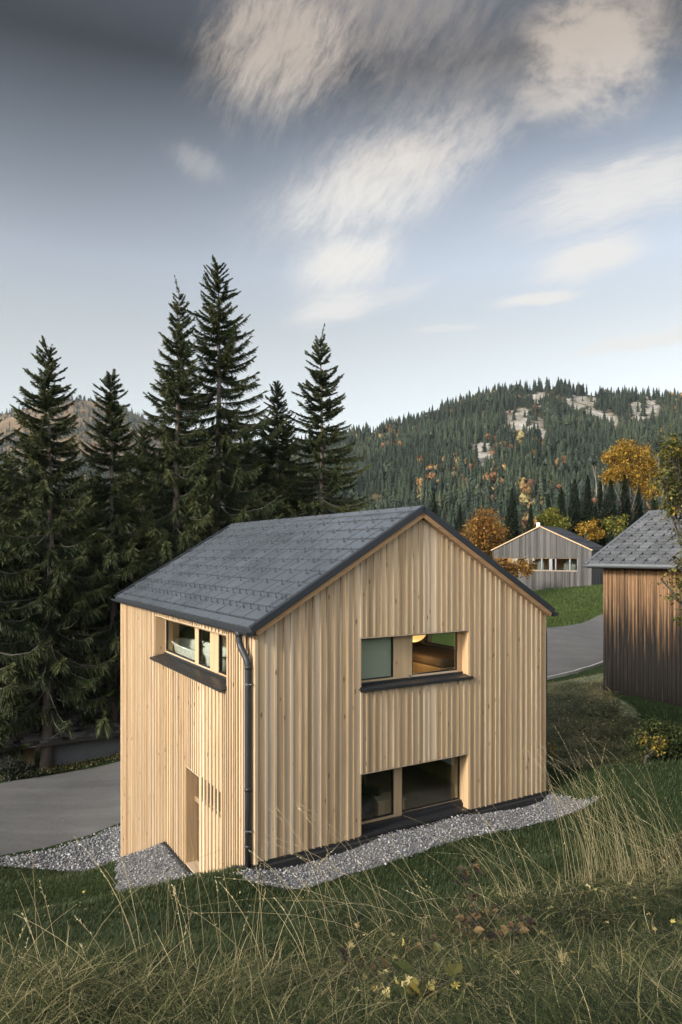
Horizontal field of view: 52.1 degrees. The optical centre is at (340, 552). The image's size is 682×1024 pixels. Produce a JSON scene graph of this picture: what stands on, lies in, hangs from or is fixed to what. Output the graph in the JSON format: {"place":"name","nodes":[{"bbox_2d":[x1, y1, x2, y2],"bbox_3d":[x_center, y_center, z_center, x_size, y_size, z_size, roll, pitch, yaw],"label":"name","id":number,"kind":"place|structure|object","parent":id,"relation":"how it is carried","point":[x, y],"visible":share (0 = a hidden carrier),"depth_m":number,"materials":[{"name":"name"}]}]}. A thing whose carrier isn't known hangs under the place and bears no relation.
{"place":"outdoors","nodes":[
{"label":"outdoors","id":0,"kind":"place"},
{"bbox_2d":[0,400,186,473],"bbox_3d":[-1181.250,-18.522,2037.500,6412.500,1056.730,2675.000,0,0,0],"label":"mountain","id":1,"kind":"structure","parent":0,"point":[4,424],"depth_m":2269.61,"materials":[{"name":"grey stone"}]},
{"bbox_2d":[0,400,156,463],"bbox_3d":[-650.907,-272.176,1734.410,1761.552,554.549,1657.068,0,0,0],"label":"mountain scrub","id":2,"kind":"object","parent":1,"relation":"on","point":[67,412],"visible":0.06,"depth_m":2329.08,"materials":[{"name":"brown plant"}]},
{"bbox_2d":[0,395,171,472],"bbox_3d":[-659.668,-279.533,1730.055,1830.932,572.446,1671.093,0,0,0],"label":"mountain forest","id":3,"kind":"object","parent":1,"relation":"on","point":[132,418],"visible":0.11,"depth_m":2263.47,"materials":[{"name":"green plant"}]},
{"bbox_2d":[0,614,602,855],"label":"road","id":4,"kind":"structure","parent":0,"point":[43,811],"depth_m":26.16,"materials":[{"name":"grey asphalt"}]},
{"bbox_2d":[0,586,681,1023],"bbox_3d":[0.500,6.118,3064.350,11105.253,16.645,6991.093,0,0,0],"label":"ground","id":5,"kind":"structure","parent":0,"point":[592,674],"depth_m":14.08,"materials":[{"name":"green plant"}]},
{"bbox_2d":[0,754,43,781],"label":"dark shrub","id":6,"kind":"object","parent":5,"relation":"on","point":[18,766],"visible":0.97,"depth_m":28.55,"materials":[{"name":"green plant"}]},
{"bbox_2d":[0,453,57,690],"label":"spruce tree","id":7,"kind":"object","parent":5,"relation":"on","point":[9,468],"visible":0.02,"depth_m":41.90,"materials":[{"name":"green plant"}]},
{"bbox_2d":[11,464,58,641],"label":"spruce tree","id":8,"kind":"object","parent":5,"relation":"on","point":[36,532],"depth_m":46.55,"materials":[{"name":"green plant"}]},
{"bbox_2d":[0,419,73,760],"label":"spruce tree","id":9,"kind":"object","parent":5,"relation":"on","point":[8,696],"visible":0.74,"depth_m":29.50,"materials":[{"name":"green plant"}]},
{"bbox_2d":[1,872,76,1019],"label":"grass clump","id":10,"kind":"object","parent":5,"relation":"on","point":[31,932],"visible":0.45,"depth_m":2.75,"materials":[{"name":"plant"}]},
{"bbox_2d":[0,682,120,768],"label":"garage","id":11,"kind":"structure","parent":5,"relation":"on","point":[81,745],"depth_m":31.74,"materials":[{"name":"grey paint"}]},
{"bbox_2d":[13,748,34,765],"bbox_3d":[-14.365,9.740,31.550,0.909,2.400,0.060,0,0,-33],"label":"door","id":12,"kind":"structure","parent":11,"relation":"in","point":[30,753],"depth_m":31.63,"materials":[{"name":"brown wood"}]},
{"bbox_2d":[0,827,120,870],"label":"gravel shoulder","id":13,"kind":"object","parent":5,"relation":"on","point":[87,854],"visible":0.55,"depth_m":21.77},
{"bbox_2d":[0,752,120,781],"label":"verge grass","id":14,"kind":"structure","parent":5,"relation":"on","point":[73,764],"depth_m":30.84,"materials":[{"name":"green plant"}]},
{"bbox_2d":[13,474,108,689],"bbox_3d":[-14.943,3.366,39.944,7.687,15.671,8.125,0,0,0],"label":"spruce tree","id":15,"kind":"object","parent":5,"relation":"on","point":[67,633],"visible":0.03,"depth_m":39.11,"materials":[{"name":"green plant"}]},
{"bbox_2d":[0,335,127,768],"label":"spruce tree","id":16,"kind":"object","parent":5,"relation":"on","point":[53,572],"visible":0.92,"depth_m":30.59,"materials":[{"name":"green plant"}]},
{"bbox_2d":[41,368,160,740],"bbox_3d":[-10.511,0.461,32.461,7.361,18.292,6.813,0,0,28],"label":"spruce tree","id":17,"kind":"object","parent":5,"relation":"on","point":[118,555],"visible":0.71,"depth_m":32.51,"materials":[{"name":"green plant"}]},
{"bbox_2d":[0,850,216,993],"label":"grass clump","id":18,"kind":"object","parent":5,"relation":"on","point":[77,919],"visible":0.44,"depth_m":3.19,"materials":[{"name":"plant"}]},
{"bbox_2d":[76,423,172,712],"bbox_3d":[-10.042,1.657,38.855,7.188,17.570,9.095,0,0,18],"label":"spruce tree","id":19,"kind":"object","parent":5,"relation":"on","point":[141,439],"visible":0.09,"depth_m":37.49,"materials":[{"name":"green plant"}]},
{"bbox_2d":[98,450,154,601],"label":"spruce tree","id":20,"kind":"object","parent":5,"relation":"on","point":[130,529],"visible":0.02,"depth_m":47.72,"materials":[{"name":"green plant"}]},
{"bbox_2d":[114,845,191,889],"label":"gravel slope","id":21,"kind":"structure","parent":5,"relation":"on","point":[149,869],"depth_m":15.66,"materials":[{"name":"grey gravel"}]},
{"bbox_2d":[74,834,231,970],"bbox_3d":[-0.842,1.715,3.305,0.667,0.644,0.865,0,0,-33],"label":"grass clump","id":22,"kind":"object","parent":5,"relation":"on","point":[144,913],"visible":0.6,"depth_m":3.27,"materials":[{"name":"green plant"}]},
{"bbox_2d":[131,877,199,951],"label":"grass clump","id":23,"kind":"object","parent":5,"relation":"on","point":[160,913],"visible":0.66,"depth_m":4.59,"materials":[{"name":"green plant"}]},
{"bbox_2d":[110,275,222,632],"bbox_3d":[-7.971,-2.296,34.543,6.766,22.744,6.802,0,0,-44],"label":"spruce tree","id":24,"kind":"object","parent":5,"relation":"on","point":[172,391],"visible":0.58,"depth_m":33.75,"materials":[{"name":"green plant"}]},
{"bbox_2d":[15,835,345,1022],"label":"grass clump","id":25,"kind":"object","parent":5,"relation":"on","point":[173,890],"visible":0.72,"depth_m":2.71,"materials":[{"name":"plant"}]},
{"bbox_2d":[181,474,213,530],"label":"spruce tree","id":26,"kind":"object","parent":5,"relation":"on","point":[205,501],"depth_m":43.19,"materials":[{"name":"green plant"}]},
{"bbox_2d":[127,255,293,581],"bbox_3d":[-6.816,-3.321,36.041,10.083,23.606,9.920,0,0,0],"label":"spruce tree","id":27,"kind":"object","parent":5,"relation":"on","point":[225,486],"visible":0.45,"depth_m":35.45,"materials":[{"name":"green plant"}]},
{"bbox_2d":[193,847,272,970],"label":"grass clump","id":28,"kind":"object","parent":5,"relation":"on","point":[246,916],"visible":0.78,"depth_m":3.83,"materials":[{"name":"green plant"}]},
{"bbox_2d":[212,429,291,533],"bbox_3d":[-4.986,0.862,39.888,8.903,16.252,7.926,0,0,24],"label":"spruce tree","id":29,"kind":"object","parent":5,"relation":"on","point":[247,455],"visible":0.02,"depth_m":39.72,"materials":[{"name":"green plant"}]},
{"bbox_2d":[242,380,311,521],"bbox_3d":[-3.500,-1.016,38.279,7.297,17.115,6.705,0,0,-43],"label":"spruce tree","id":30,"kind":"object","parent":5,"relation":"on","point":[270,453],"visible":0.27,"depth_m":38.01,"materials":[{"name":"green plant"}]},
{"bbox_2d":[180,842,390,979],"bbox_3d":[-0.261,1.883,3.360,1.026,0.509,0.959,0,0,36],"label":"grass clump","id":31,"kind":"object","parent":5,"relation":"on","point":[289,919],"visible":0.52,"depth_m":3.56,"materials":[{"name":"green plant"}]},
{"bbox_2d":[255,969,318,1014],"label":"weed","id":32,"kind":"object","parent":5,"relation":"on","point":[315,979],"visible":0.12,"depth_m":2.78,"materials":[{"name":"green plant"}]},
{"bbox_2d":[219,807,363,935],"bbox_3d":[-0.408,2.590,5.356,1.352,0.719,1.114,0,0,32],"label":"grass clump","id":33,"kind":"object","parent":5,"relation":"on","point":[301,891],"visible":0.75,"depth_m":5.43,"materials":[{"name":"green plant"}]},
{"bbox_2d":[265,455,318,513],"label":"spruce tree","id":34,"kind":"object","parent":5,"relation":"on","point":[291,468],"visible":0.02,"depth_m":45.65,"materials":[{"name":"green plant"}]},
{"bbox_2d":[0,679,602,890],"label":"gravel","id":35,"kind":"structure","parent":5,"relation":"on","point":[27,859],"depth_m":15.05,"materials":[{"name":"grey gravel"}]},
{"bbox_2d":[177,800,455,962],"bbox_3d":[-0.355,2.312,4.751,2.382,0.959,1.778,0,0,-39],"label":"grass clump","id":36,"kind":"object","parent":5,"relation":"on","point":[343,893],"visible":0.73,"depth_m":4.95,"materials":[{"name":"green plant"}]},
{"bbox_2d":[266,323,372,518],"bbox_3d":[-1.278,-2.921,37.974,7.211,19.161,7.881,0,0,9],"label":"spruce tree","id":37,"kind":"object","parent":5,"relation":"on","point":[330,482],"visible":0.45,"depth_m":37.64,"materials":[{"name":"green plant"}]},
{"bbox_2d":[0,675,638,918],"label":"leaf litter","id":38,"kind":"object","parent":5,"relation":"on","point":[403,829],"visible":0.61,"depth_m":22.51,"materials":[{"name":"brown plant"}]},
{"bbox_2d":[111,505,558,873],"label":"timber house","id":39,"kind":"structure","parent":5,"relation":"on","point":[319,697],"depth_m":14.24,"materials":[{"name":"brown wood"}]},
{"bbox_2d":[150,615,226,692],"bbox_3d":[-3.319,2.133,15.603,0.574,1.115,4.960,0,0,-31],"label":"window","id":40,"kind":"structure","parent":39,"relation":"in","point":[212,676],"depth_m":15.57,"materials":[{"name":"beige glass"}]},
{"bbox_2d":[186,767,198,873],"bbox_3d":[-3.096,5.840,15.212,0.310,2.200,0.920,0,0,-31],"label":"door","id":41,"kind":"structure","parent":39,"relation":"in","point":[192,780],"depth_m":15.57,"materials":[{"name":"brown wood"}]},
{"bbox_2d":[171,637,225,672],"bbox_3d":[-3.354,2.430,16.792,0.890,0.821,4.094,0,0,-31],"label":"bathtub","id":42,"kind":"object","parent":39,"relation":"on","point":[185,647],"visible":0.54,"depth_m":16.95,"materials":[{"name":"white ceramic"}]},
{"bbox_2d":[371,792,405,820],"bbox_3d":[0.970,5.255,14.431,0.610,0.410,0.490,0,0,-16],"label":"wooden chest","id":43,"kind":"object","parent":39,"relation":"on","point":[383,803],"visible":0.61,"depth_m":14.21,"materials":[{"name":"brown wood"}]},
{"bbox_2d":[360,753,469,838],"bbox_3d":[1.430,4.845,14.174,2.723,1.231,0.470,0,0,-31],"label":"window","id":44,"kind":"structure","parent":39,"relation":"in","point":[397,819],"depth_m":14.12,"materials":[{"name":"beige glass"}]},
{"bbox_2d":[359,630,473,692],"bbox_3d":[1.465,2.148,14.147,2.813,1.035,0.454,0,0,-31],"label":"window","id":45,"kind":"structure","parent":39,"relation":"in","point":[386,662],"depth_m":13.98,"materials":[{"name":"beige glass"}]},
{"bbox_2d":[413,635,425,641],"bbox_3d":[1.596,1.550,15.373,0.640,0.860,0.640,0,0,-31],"label":"pendant lamp","id":46,"kind":"object","parent":39,"relation":"hanging from","point":[417,638],"visible":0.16,"depth_m":15.16,"materials":[{"name":"beige"}]},
{"bbox_2d":[413,645,454,672],"bbox_3d":[2.252,2.570,16.286,1.400,0.500,2.000,0,0,-31],"label":"bed","id":47,"kind":"object","parent":39,"relation":"on","point":[431,658],"visible":0.36,"depth_m":15.69,"materials":[{"name":"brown wood"}]},
{"bbox_2d":[421,634,454,648],"bbox_3d":[2.914,2.065,18.424,0.340,0.950,2.200,0,0,-31],"label":"window","id":48,"kind":"structure","parent":39,"relation":"in","point":[426,640],"depth_m":19.10,"materials":[{"name":"wood"}]},
{"bbox_2d":[0,679,681,1023],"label":"cut grass","id":49,"kind":"structure","parent":5,"relation":"on","point":[140,981],"depth_m":2.51,"materials":[{"name":"green plant"}]},
{"bbox_2d":[381,982,389,997],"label":"fallen leaf","id":50,"kind":"object","parent":49,"relation":"on","point":[386,991],"visible":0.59,"depth_m":2.49,"materials":[{"name":"yellow plant"}]},
{"bbox_2d":[401,975,411,987],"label":"fallen leaf","id":51,"kind":"object","parent":49,"relation":"on","point":[408,980],"visible":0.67,"depth_m":2.54,"materials":[{"name":"yellow plant"}]},
{"bbox_2d":[426,981,436,992],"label":"fallen leaf","id":52,"kind":"object","parent":49,"relation":"on","point":[431,987],"visible":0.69,"depth_m":2.46,"materials":[{"name":"yellow plant"}]},
{"bbox_2d":[448,982,460,989],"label":"fallen leaf","id":53,"kind":"object","parent":49,"relation":"on","point":[454,985],"visible":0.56,"depth_m":2.45,"materials":[{"name":"yellow plant"}]},
{"bbox_2d":[6,829,681,1023],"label":"bank grass","id":54,"kind":"structure","parent":5,"relation":"on","point":[594,933],"depth_m":4.34,"materials":[{"name":"green plant"}]},
{"bbox_2d":[557,947,568,965],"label":"fallen leaf","id":55,"kind":"object","parent":54,"relation":"on","point":[560,954],"visible":0.54,"depth_m":3.26,"materials":[{"name":"beige plant"}]},
{"bbox_2d":[318,900,371,938],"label":"green weed","id":56,"kind":"object","parent":5,"relation":"on","point":[331,912],"visible":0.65,"depth_m":5.26,"materials":[{"name":"green plant"}]},
{"bbox_2d":[338,947,396,993],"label":"weed","id":57,"kind":"object","parent":5,"relation":"on","point":[344,956],"visible":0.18,"depth_m":3.21,"materials":[{"name":"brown plant"}]},
{"bbox_2d":[237,794,596,888],"bbox_3d":[1.931,5.507,13.609,8.339,0.378,1.565,0,0,-32],"label":"gravel strip","id":58,"kind":"object","parent":5,"relation":"on","point":[393,850],"visible":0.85,"depth_m":13.17,"materials":[{"name":"grey gravel"}]},
{"bbox_2d":[404,927,441,963],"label":"weed","id":59,"kind":"object","parent":5,"relation":"on","point":[422,932],"visible":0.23,"depth_m":4.07,"materials":[{"name":"green plant"}]},
{"bbox_2d":[385,959,462,1020],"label":"broad leaved weed","id":60,"kind":"object","parent":5,"relation":"on","point":[398,966],"visible":0.4,"depth_m":2.50,"materials":[{"name":"green plant"}]},
{"bbox_2d":[430,493,441,517],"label":"conifer tree","id":61,"kind":"object","parent":5,"relation":"on","point":[434,509],"visible":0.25,"depth_m":139.69,"materials":[{"name":"green plant"}]},
{"bbox_2d":[421,942,483,986],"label":"weed","id":62,"kind":"object","parent":5,"relation":"on","point":[436,945],"visible":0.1,"depth_m":3.42,"materials":[{"name":"green plant"}]},
{"bbox_2d":[373,852,536,940],"bbox_3d":[0.766,2.592,5.097,1.146,0.448,1.159,0,0,-25],"label":"grass clump","id":63,"kind":"object","parent":5,"relation":"on","point":[451,899],"visible":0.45,"depth_m":5.04,"materials":[{"name":"green plant"}]},
{"bbox_2d":[454,503,465,536],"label":"conifer tree","id":64,"kind":"object","parent":5,"relation":"on","point":[459,521],"visible":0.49,"depth_m":119.70,"materials":[{"name":"green plant"}]},
{"bbox_2d":[452,858,511,938],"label":"bramble","id":65,"kind":"object","parent":5,"relation":"on","point":[460,867],"visible":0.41,"depth_m":4.81,"materials":[{"name":"green plant"}]},
{"bbox_2d":[458,505,511,558],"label":"beech tree","id":66,"kind":"object","parent":5,"relation":"on","point":[475,534],"visible":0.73,"depth_m":81.49,"materials":[{"name":"orange plant"}]},
{"bbox_2d":[454,913,535,954],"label":"bramble","id":67,"kind":"object","parent":5,"relation":"on","point":[503,930],"visible":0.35,"depth_m":4.32,"materials":[{"name":"brown plant"}]},
{"bbox_2d":[406,799,588,914],"bbox_3d":[1.470,2.806,6.113,1.708,0.893,2.123,0,0,0],"label":"grass clump","id":68,"kind":"object","parent":5,"relation":"on","point":[503,862],"visible":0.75,"depth_m":6.37,"materials":[{"name":"green plant"}]},
{"bbox_2d":[497,487,522,562],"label":"conifer tree","id":69,"kind":"object","parent":5,"relation":"on","point":[510,523],"visible":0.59,"depth_m":87.61,"materials":[{"name":"green plant"}]},
{"bbox_2d":[493,554,533,578],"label":"autumn shrub","id":70,"kind":"object","parent":5,"relation":"on","point":[512,569],"visible":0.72,"depth_m":65.90,"materials":[{"name":"orange plant"}]},
{"bbox_2d":[525,503,535,531],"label":"conifer tree","id":71,"kind":"object","parent":5,"relation":"on","point":[530,522],"visible":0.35,"depth_m":83.84,"materials":[{"name":"green plant"}]},
{"bbox_2d":[507,928,553,961],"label":"weed","id":72,"kind":"object","parent":5,"relation":"on","point":[511,933],"visible":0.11,"depth_m":4.09,"materials":[{"name":"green plant"}]},
{"bbox_2d":[491,523,602,590],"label":"grey house","id":73,"kind":"structure","parent":5,"relation":"on","point":[558,557],"depth_m":70.49,"materials":[{"name":"wood"}]},
{"bbox_2d":[514,558,576,570],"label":"window","id":74,"kind":"structure","parent":73,"relation":"in","point":[569,565],"depth_m":70.29,"materials":[{"name":"wood"}]},
{"bbox_2d":[545,493,553,523],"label":"conifer tree","id":75,"kind":"object","parent":5,"relation":"on","point":[548,503],"visible":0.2,"depth_m":99.86,"materials":[{"name":"green plant"}]},
{"bbox_2d":[547,741,557,759],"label":"yellow shrub","id":76,"kind":"object","parent":5,"relation":"on","point":[550,748],"visible":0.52,"depth_m":19.50,"materials":[{"name":"green plant"}]},
{"bbox_2d":[534,506,571,529],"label":"birch tree","id":77,"kind":"object","parent":5,"relation":"on","point":[544,519],"visible":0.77,"depth_m":85.69,"materials":[{"name":"green plant"}]},
{"bbox_2d":[554,487,569,530],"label":"conifer tree","id":78,"kind":"object","parent":5,"relation":"on","point":[561,501],"visible":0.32,"depth_m":91.79,"materials":[{"name":"green plant"}]},
{"bbox_2d":[516,740,620,886],"bbox_3d":[2.591,2.850,7.550,1.299,1.513,1.209,0,0,0],"label":"grass clump","id":79,"kind":"object","parent":5,"relation":"on","point":[584,872],"visible":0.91,"depth_m":7.54,"materials":[{"name":"green plant"}]},
{"bbox_2d":[564,479,581,535],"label":"conifer tree","id":80,"kind":"object","parent":5,"relation":"on","point":[574,512],"visible":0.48,"depth_m":95.60,"materials":[{"name":"green plant"}]},
{"bbox_2d":[547,661,602,679],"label":"kerb","id":81,"kind":"structure","parent":5,"relation":"on","point":[575,671],"depth_m":31.47,"materials":[{"name":"concrete"}]},
{"bbox_2d":[557,902,603,930],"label":"weed","id":82,"kind":"object","parent":5,"relation":"on","point":[582,921],"visible":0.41,"depth_m":5.31,"materials":[{"name":"green plant"}]},
{"bbox_2d":[577,475,602,544],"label":"conifer tree","id":83,"kind":"object","parent":5,"relation":"on","point":[587,508],"visible":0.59,"depth_m":89.68,"materials":[{"name":"green plant"}]},
{"bbox_2d":[574,517,607,541],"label":"autumn shrub","id":84,"kind":"object","parent":5,"relation":"on","point":[597,534],"visible":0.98,"depth_m":79.91,"materials":[{"name":"yellow plant"}]},
{"bbox_2d":[510,727,678,887],"bbox_3d":[2.709,2.881,7.648,2.166,1.557,2.388,0,0,40],"label":"grass clump","id":85,"kind":"object","parent":5,"relation":"on","point":[619,862],"visible":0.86,"depth_m":7.83,"materials":[{"name":"plant"}]},
{"bbox_2d":[586,462,603,507],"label":"bare tree","id":86,"kind":"object","parent":5,"relation":"on","point":[596,489],"visible":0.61,"depth_m":121.91,"materials":[{"name":"grey plant"}]},
{"bbox_2d":[593,480,606,542],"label":"conifer tree","id":87,"kind":"object","parent":5,"relation":"on","point":[599,510],"visible":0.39,"depth_m":97.68,"materials":[{"name":"green plant"}]},
{"bbox_2d":[599,479,622,546],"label":"conifer tree","id":88,"kind":"object","parent":5,"relation":"on","point":[610,537],"visible":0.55,"depth_m":91.58,"materials":[{"name":"green plant"}]},
{"bbox_2d":[585,954,641,978],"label":"weed","id":89,"kind":"object","parent":5,"relation":"on","point":[622,956],"visible":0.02,"depth_m":3.11,"materials":[{"name":"green plant"}]},
{"bbox_2d":[601,511,629,537],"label":"autumn shrub","id":90,"kind":"object","parent":5,"relation":"on","point":[612,523],"visible":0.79,"depth_m":77.96,"materials":[{"name":"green plant"}]},
{"bbox_2d":[617,474,634,533],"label":"conifer tree","id":91,"kind":"object","parent":5,"relation":"on","point":[624,506],"visible":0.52,"depth_m":95.62,"materials":[{"name":"green plant"}]},
{"bbox_2d":[596,436,665,515],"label":"maple tree","id":92,"kind":"object","parent":5,"relation":"on","point":[624,450],"visible":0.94,"depth_m":117.40,"materials":[{"name":"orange plant"}]},
{"bbox_2d":[582,509,681,706],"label":"barn","id":93,"kind":"structure","parent":5,"relation":"on","point":[642,644],"depth_m":25.02,"materials":[{"name":"wood"}]},
{"bbox_2d":[631,487,643,522],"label":"conifer tree","id":94,"kind":"object","parent":5,"relation":"on","point":[638,512],"visible":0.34,"depth_m":99.78,"materials":[{"name":"green plant"}]},
{"bbox_2d":[595,773,681,875],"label":"grass clump","id":95,"kind":"object","parent":5,"relation":"on","point":[642,820],"visible":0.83,"depth_m":8.06,"materials":[{"name":"plant"}]},
{"bbox_2d":[621,709,681,760],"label":"bramble shrub","id":96,"kind":"object","parent":5,"relation":"on","point":[674,743],"visible":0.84,"depth_m":17.41,"materials":[{"name":"green plant"}]},
{"bbox_2d":[636,728,668,763],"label":"yellow shrub","id":97,"kind":"object","parent":5,"relation":"on","point":[659,742],"visible":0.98,"depth_m":16.70,"materials":[{"name":"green plant"}]},
{"bbox_2d":[650,494,657,509],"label":"conifer tree","id":98,"kind":"object","parent":5,"relation":"on","point":[654,504],"visible":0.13,"depth_m":93.90,"materials":[{"name":"green plant"}]},
{"bbox_2d":[651,441,667,509],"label":"bare tree","id":99,"kind":"object","parent":5,"relation":"on","point":[661,497],"visible":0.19,"depth_m":124.86,"materials":[{"name":"brown plant"}]},
{"bbox_2d":[639,913,681,937],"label":"weed","id":100,"kind":"object","parent":5,"relation":"on","point":[660,917],"visible":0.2,"depth_m":4.90,"materials":[{"name":"green plant"}]},
{"bbox_2d":[640,422,681,625],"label":"fruit tree","id":101,"kind":"object","parent":5,"relation":"on","point":[672,452],"visible":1,"depth_m":13.99,"materials":[{"name":"green plant"}]},
{"bbox_2d":[0,0,681,445],"label":"sky","id":102,"kind":"structure","parent":0,"point":[466,196],"materials":[{"name":"blue"}]},
{"bbox_2d":[361,784,379,817],"bbox_3d":[0.212,5.072,14.328,0.780,0.783,1.060,0,0,36],"label":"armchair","id":103,"kind":"object","parent":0,"point":[367,801],"visible":0.14,"depth_m":14.32,"materials":[{"name":"fabric"}]},
{"bbox_2d":[333,389,670,521],"bbox_3d":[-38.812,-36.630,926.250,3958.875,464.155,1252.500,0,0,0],"label":"hillside","id":104,"kind":"structure","parent":0,"point":[520,421],"depth_m":1021.35,"materials":[{"name":"grey stone"}]},
{"bbox_2d":[1,376,681,567],"bbox_3d":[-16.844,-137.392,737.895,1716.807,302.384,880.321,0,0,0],"label":"hill forest","id":105,"kind":"object","parent":104,"relation":"on","point":[581,440],"visible":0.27,"depth_m":807.66,"materials":[{"name":"green plant"}]},
{"bbox_2d":[55,390,681,541],"bbox_3d":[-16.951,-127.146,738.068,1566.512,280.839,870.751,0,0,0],"label":"autumn forest","id":106,"kind":"object","parent":104,"relation":"on","point":[523,485],"visible":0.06,"depth_m":685.53,"materials":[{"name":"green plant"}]},
{"bbox_2d":[532,584,602,628],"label":"meadow grass","id":107,"kind":"structure","parent":0,"point":[567,591],"depth_m":45.68,"materials":[{"name":"green plant"}]}
]}

